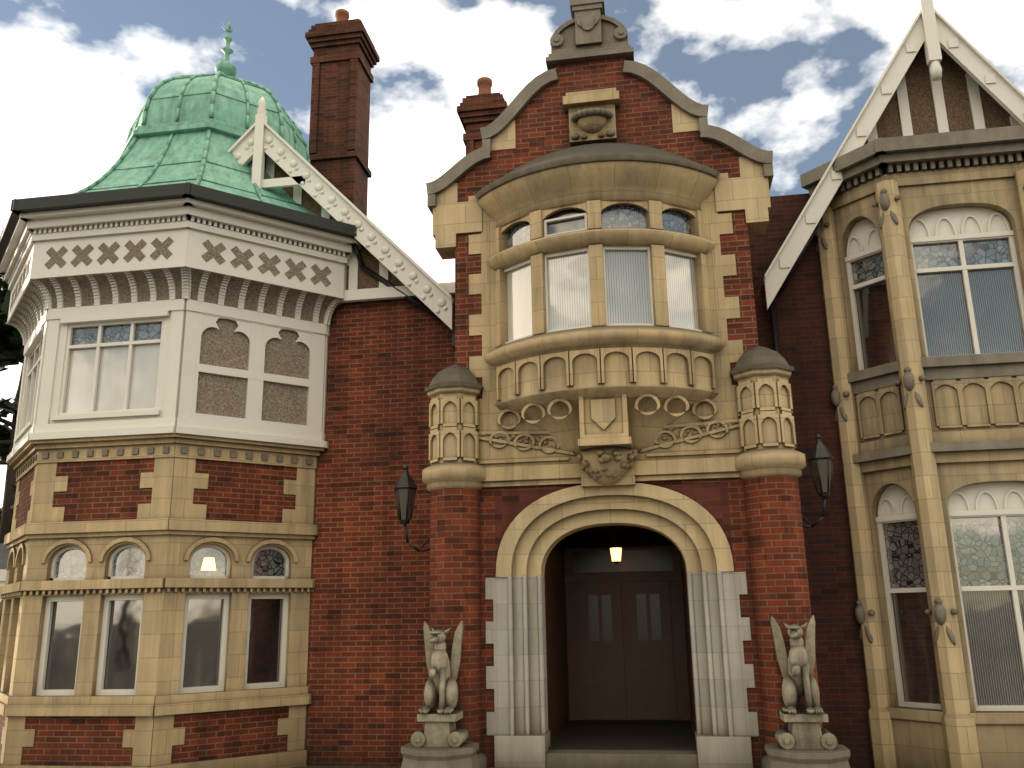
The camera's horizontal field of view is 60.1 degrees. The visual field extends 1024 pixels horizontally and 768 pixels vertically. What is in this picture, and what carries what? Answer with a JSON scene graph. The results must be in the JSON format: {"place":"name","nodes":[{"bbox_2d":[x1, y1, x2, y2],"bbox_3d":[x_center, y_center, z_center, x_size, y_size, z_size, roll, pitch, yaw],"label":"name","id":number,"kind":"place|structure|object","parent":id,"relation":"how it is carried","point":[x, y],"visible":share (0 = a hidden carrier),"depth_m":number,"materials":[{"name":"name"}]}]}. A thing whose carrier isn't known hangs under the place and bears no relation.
{"place":"outdoors","nodes":[
{"label":"outdoors","id":0,"kind":"place"},
{"bbox_2d":[294,766,400,767],"bbox_3d":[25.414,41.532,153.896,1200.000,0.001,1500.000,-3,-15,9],"label":"ground","id":1,"kind":"structure","parent":0,"point":[349,767],"depth_m":12.69,"materials":[{"name":"grey"}]},
{"bbox_2d":[0,275,24,542],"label":"pine tree","id":2,"kind":"object","parent":1,"relation":"on","point":[7,357],"depth_m":21.98,"materials":[{"name":"green plant"}]},
{"bbox_2d":[0,216,758,765],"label":"brick walls","id":3,"kind":"structure","parent":1,"relation":"on","point":[368,674],"depth_m":13.23,"materials":[{"name":"red brick"}]},
{"bbox_2d":[426,60,773,214],"bbox_3d":[1.183,-3.605,12.815,4.864,2.017,0.475,-3,-15,9],"label":"gable coping","id":4,"kind":"object","parent":3,"relation":"on","point":[531,89],"visible":0.66,"depth_m":12.71,"materials":[{"name":"grey stone"}]},
{"bbox_2d":[478,160,724,453],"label":"stone bay moldings","id":5,"kind":"structure","parent":3,"relation":"attached to","point":[509,201],"depth_m":11.50,"materials":[{"name":"beige stone"}]},
{"bbox_2d":[475,143,719,198],"bbox_3d":[1.133,-3.118,12.304,3.411,0.780,1.425,-3,-15,9],"label":"bay window roof","id":6,"kind":"structure","parent":5,"relation":"on","point":[597,152],"depth_m":11.84,"materials":[{"name":"grey stone"}]},
{"bbox_2d":[494,200,715,400],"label":"oriel mullions","id":7,"kind":"object","parent":5,"relation":"attached to","point":[594,209],"visible":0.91,"depth_m":11.60,"materials":[{"name":"beige stone"}]},
{"bbox_2d":[479,422,737,449],"bbox_3d":[1.231,0.703,11.514,3.411,0.347,0.044,-3,-15,9],"label":"carved stone ornament","id":8,"kind":"object","parent":5,"relation":"attached to","point":[664,438],"visible":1,"depth_m":11.39,"materials":[{"name":"stone"}]},
{"bbox_2d":[477,394,743,463],"bbox_3d":[1.184,0.522,11.283,3.500,0.780,0.559,-3,-15,9],"label":"carved stone ornament","id":9,"kind":"object","parent":5,"relation":"attached to","point":[603,417],"visible":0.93,"depth_m":11.26,"materials":[{"name":"stone"}]},
{"bbox_2d":[547,250,698,329],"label":"window panes","id":10,"kind":"structure","parent":5,"relation":"attached to","point":[627,287],"depth_m":11.58,"materials":[{"name":"glass"}]},
{"bbox_2d":[433,56,770,259],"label":"gable wall","id":11,"kind":"structure","parent":3,"relation":"on","point":[643,112],"depth_m":12.65,"materials":[{"name":"red brick"}]},
{"bbox_2d":[545,0,633,69],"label":"finial","id":12,"kind":"object","parent":11,"relation":"on","point":[586,31],"visible":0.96,"depth_m":12.97,"materials":[{"name":"grey stone"}]},
{"bbox_2d":[563,88,619,145],"bbox_3d":[1.129,-3.836,12.546,0.800,0.770,0.320,-3,-15,9],"label":"crest","id":13,"kind":"object","parent":11,"relation":"attached to","point":[592,127],"visible":0.95,"depth_m":12.56,"materials":[{"name":"beige stone"}]},
{"bbox_2d":[571,107,614,139],"bbox_3d":[1.121,-3.684,12.440,0.621,0.395,0.370,-3,-15,9],"label":"carved ornament","id":14,"kind":"object","parent":13,"relation":"attached to","point":[577,115],"visible":1,"depth_m":12.43,"materials":[{"name":"grey stone"}]},
{"bbox_2d":[495,482,733,565],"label":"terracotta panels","id":15,"kind":"object","parent":3,"relation":"attached to","point":[709,497],"visible":0.81,"depth_m":11.24,"materials":[{"name":"red brick"}]},
{"bbox_2d":[815,185,1023,644],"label":"carved wall ornaments","id":16,"kind":"object","parent":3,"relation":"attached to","point":[939,608],"visible":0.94,"depth_m":12.04,"materials":[{"name":"stone"}]},
{"bbox_2d":[0,173,805,767],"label":"stone dressings","id":17,"kind":"structure","parent":1,"relation":"on","point":[170,529],"depth_m":12.42,"materials":[{"name":"beige stone"}]},
{"bbox_2d":[427,386,481,464],"bbox_3d":[-0.759,0.637,11.918,0.739,1.100,0.739,-3,-15,9],"label":"turret","id":18,"kind":"object","parent":17,"relation":"attached to","point":[454,426],"visible":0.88,"depth_m":11.67,"materials":[{"name":"stone"}]},
{"bbox_2d":[424,365,483,392],"bbox_3d":[-0.771,-0.069,12.101,0.795,0.400,0.795,-3,-15,9],"label":"turret dome cap","id":19,"kind":"object","parent":18,"relation":"on","point":[455,375],"visible":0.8,"depth_m":11.82,"materials":[{"name":"grey stone"}]},
{"bbox_2d":[732,367,796,451],"bbox_3d":[3.228,0.409,11.306,0.739,1.100,0.739,-3,-15,9],"label":"turret","id":20,"kind":"object","parent":17,"relation":"on","point":[764,405],"visible":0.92,"depth_m":11.06,"materials":[{"name":"stone"}]},
{"bbox_2d":[730,346,793,376],"bbox_3d":[3.216,-0.297,11.489,0.795,0.400,0.795,-3,-15,9],"label":"dome cap","id":21,"kind":"object","parent":20,"relation":"on","point":[756,357],"visible":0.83,"depth_m":11.22,"materials":[{"name":"grey stone"}]},
{"bbox_2d":[0,182,818,353],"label":"ironwork gutters","id":22,"kind":"object","parent":1,"relation":"on","point":[147,194],"visible":0.37,"depth_m":13.27,"materials":[{"name":"black metal"}]},
{"bbox_2d":[72,71,332,219],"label":"domed roof","id":23,"kind":"structure","parent":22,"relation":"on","point":[192,129],"depth_m":15.24,"materials":[{"name":"green metal"}]},
{"bbox_2d":[214,21,236,76],"bbox_3d":[-5.641,-6.625,17.540,0.440,1.340,0.440,-3,-15,9],"label":"roof finial","id":24,"kind":"object","parent":23,"relation":"on","point":[226,66],"visible":0.86,"depth_m":17.42,"materials":[{"name":"green metal"}]},
{"bbox_2d":[401,741,479,767],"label":"pedestal base","id":25,"kind":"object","parent":1,"relation":"on","point":[463,755],"depth_m":10.00,"materials":[{"name":"grey stone"}]},
{"bbox_2d":[411,711,468,746],"bbox_3d":[-0.841,4.043,10.381,0.606,0.360,0.400,-3,-15,9],"label":"statue pedestal","id":26,"kind":"object","parent":25,"relation":"on","point":[438,730],"visible":0.99,"depth_m":10.21,"materials":[{"name":"beige stone"}]},
{"bbox_2d":[418,621,462,713],"bbox_3d":[-0.857,3.358,10.530,0.490,1.040,0.475,-3,-15,9],"label":"griffin statue","id":27,"kind":"object","parent":26,"relation":"on","point":[441,687],"visible":1,"depth_m":10.47,"materials":[{"name":"stone"}]},
{"bbox_2d":[0,209,940,703],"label":"dark glass","id":28,"kind":"object","parent":1,"relation":"on","point":[910,617],"visible":0.32,"depth_m":12.47,"materials":[{"name":"black glass"}]},
{"bbox_2d":[37,205,1023,588],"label":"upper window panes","id":29,"kind":"structure","parent":28,"relation":"attached to","point":[979,549],"depth_m":12.22,"materials":[{"name":"glass"}]},
{"bbox_2d":[201,558,215,569],"bbox_3d":[-4.388,2.606,12.813,0.220,0.180,0.001,9,-18,-35],"label":"ceiling lamp","id":30,"kind":"object","parent":29,"relation":"attached to","point":[208,564],"visible":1,"depth_m":12.81,"materials":[{"name":"white glass"}]},
{"bbox_2d":[30,263,531,419],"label":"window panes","id":31,"kind":"structure","parent":29,"relation":"attached to","point":[112,378],"depth_m":13.14,"materials":[{"name":"glass"}]},
{"bbox_2d":[0,0,1023,710],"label":"white timber paint","id":32,"kind":"object","parent":1,"relation":"on","point":[188,226],"visible":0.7,"depth_m":13.28,"materials":[{"name":"white paint"}]},
{"bbox_2d":[10,237,342,424],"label":"decorative wall panels","id":33,"kind":"object","parent":32,"relation":"attached to","point":[225,345],"depth_m":13.48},
{"bbox_2d":[0,281,763,568],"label":"roof slate","id":34,"kind":"object","parent":32,"relation":"on","point":[4,554],"visible":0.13,"depth_m":16.80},
{"bbox_2d":[305,19,379,215],"bbox_3d":[-3.667,-4.982,18.832,1.300,5.700,1.150,-3,-15,9],"label":"tall chimney","id":35,"kind":"object","parent":34,"relation":"on","point":[345,59],"visible":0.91,"depth_m":18.70,"materials":[{"name":"brick"}]},
{"bbox_2d":[335,9,348,20],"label":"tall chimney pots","id":36,"kind":"object","parent":35,"relation":"on","point":[341,14],"visible":0.5,"depth_m":19.38,"materials":[{"name":"orange ceramic"}]},
{"bbox_2d":[457,92,507,154],"bbox_3d":[-0.493,-3.865,17.176,0.980,3.600,0.900,-3,-15,9],"label":"chimney","id":37,"kind":"object","parent":34,"relation":"on","point":[475,113],"visible":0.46,"depth_m":17.15,"materials":[{"name":"brick"}]},
{"bbox_2d":[477,77,491,94],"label":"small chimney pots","id":38,"kind":"object","parent":37,"relation":"on","point":[484,85],"visible":0.75,"depth_m":17.50,"materials":[{"name":"orange ceramic"}]},
{"bbox_2d":[257,60,941,114],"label":"gable pendants","id":39,"kind":"object","parent":32,"relation":"on","point":[935,70],"visible":0.59,"depth_m":13.40,"materials":[{"name":"white paint"}]},
{"bbox_2d":[186,43,1014,299],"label":"gable infill panels","id":40,"kind":"object","parent":32,"relation":"attached to","point":[956,100],"visible":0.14,"depth_m":13.75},
{"bbox_2d":[16,125,1023,767],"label":"stone ledges","id":41,"kind":"object","parent":1,"relation":"on","point":[876,157],"visible":0.66,"depth_m":12.50,"materials":[{"name":"beige stone"}]},
{"bbox_2d":[544,538,696,742],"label":"porch doors","id":42,"kind":"structure","parent":1,"relation":"on","point":[625,674],"depth_m":13.77,"materials":[{"name":"brown wood"}]},
{"bbox_2d":[572,549,672,640],"bbox_3d":[1.771,3.347,14.059,1.600,1.400,0.046,-3,-15,9],"label":"door glass","id":43,"kind":"object","parent":42,"relation":"in","point":[631,560],"visible":1,"depth_m":14.10,"materials":[{"name":"glass"}]},
{"bbox_2d":[548,525,696,749],"bbox_3d":[1.566,3.577,12.637,1.890,3.550,3.020,-3,-15,9],"label":"dark interior","id":44,"kind":"object","parent":1,"relation":"on","point":[626,735],"visible":0.31,"depth_m":12.62,"materials":[{"name":"black"}]},
{"bbox_2d":[429,475,822,754],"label":"brick pillars","id":45,"kind":"structure","parent":1,"relation":"on","point":[779,576],"depth_m":10.80,"materials":[{"name":"brick"}]},
{"bbox_2d":[394,465,429,551],"bbox_3d":[-1.301,1.672,11.809,0.582,1.220,0.312,-3,-15,9],"label":"lantern","id":46,"kind":"object","parent":45,"relation":"attached to","point":[405,481],"depth_m":11.76,"materials":[{"name":"black metal"}]},
{"bbox_2d":[802,434,833,527],"bbox_3d":[3.767,1.231,11.086,0.563,1.220,0.375,-3,-15,9],"label":"lantern","id":47,"kind":"object","parent":45,"relation":"attached to","point":[819,450],"depth_m":10.98,"materials":[{"name":"black metal"}]},
{"bbox_2d":[496,168,1023,767],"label":"stone trim","id":48,"kind":"structure","parent":1,"relation":"on","point":[540,528],"depth_m":11.54,"materials":[{"name":"beige stone"}]},
{"bbox_2d":[765,743,850,767],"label":"pedestal base","id":49,"kind":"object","parent":1,"relation":"on","point":[837,756],"depth_m":9.39,"materials":[{"name":"grey stone"}]},
{"bbox_2d":[775,710,837,749],"bbox_3d":[3.225,3.810,9.757,0.606,0.360,0.400,-3,-15,9],"label":"statue pedestal","id":50,"kind":"object","parent":49,"relation":"on","point":[805,731],"visible":0.98,"depth_m":9.59,"materials":[{"name":"beige stone"}]},
{"bbox_2d":[771,615,822,713],"bbox_3d":[3.209,3.126,9.906,0.490,1.040,0.475,-3,-15,9],"label":"griffin statue","id":51,"kind":"object","parent":50,"relation":"on","point":[797,665],"visible":1,"depth_m":9.86,"materials":[{"name":"stone"}]},
{"bbox_2d":[828,162,1023,767],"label":"bay window","id":52,"kind":"structure","parent":1,"relation":"on","point":[975,409],"depth_m":11.96,"materials":[{"name":"beige stone"}]},
{"bbox_2d":[917,267,1023,704],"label":"window panes","id":53,"kind":"structure","parent":52,"relation":"attached to","point":[996,661],"depth_m":12.25,"materials":[{"name":"grey glass"}]},
{"bbox_2d":[0,0,1023,576],"label":"sky","id":54,"kind":"structure","parent":0,"point":[791,79],"materials":[{"name":"blue"}]},
{"bbox_2d":[550,26,627,47],"bbox_3d":[1.141,-5.678,13.313,1.135,1.500,0.430,-3,-15,9],"label":"scroll","id":55,"kind":"object","parent":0,"point":[620,33],"visible":0.31,"depth_m":12.98,"materials":[{"name":"grey stone"}]},
{"bbox_2d":[577,436,637,486],"bbox_3d":[1.199,1.001,11.161,0.770,0.550,0.580,-3,-15,9],"label":"oriel leaf boss","id":56,"kind":"object","parent":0,"point":[608,461],"visible":0.99,"depth_m":11.10,"materials":[{"name":"beige stone"}]},
{"bbox_2d":[610,525,621,563],"bbox_3d":[1.447,2.228,12.364,0.180,0.570,0.156,-3,-15,9],"label":"hanging lantern","id":57,"kind":"object","parent":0,"point":[615,554],"depth_m":12.29,"materials":[{"name":"white glass"}]},
{"bbox_2d":[485,571,758,767],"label":"porch painted jambs","id":58,"kind":"object","parent":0,"point":[521,749],"visible":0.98,"depth_m":10.82,"materials":[{"name":"grey stone"}]},
{"bbox_2d":[507,571,733,736],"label":"door jamb mouldings","id":59,"kind":"object","parent":58,"relation":"attached to","point":[693,646],"visible":1,"depth_m":10.90,"materials":[{"name":"grey stone"}]},
{"bbox_2d":[480,478,765,767],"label":"shaded brick walls","id":60,"kind":"structure","parent":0,"point":[739,529],"depth_m":11.02,"materials":[{"name":"red brick"}]},
{"bbox_2d":[749,193,872,767],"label":"brick walls","id":61,"kind":"structure","parent":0,"point":[805,354],"depth_m":12.69,"materials":[{"name":"red brick"}]}
]}

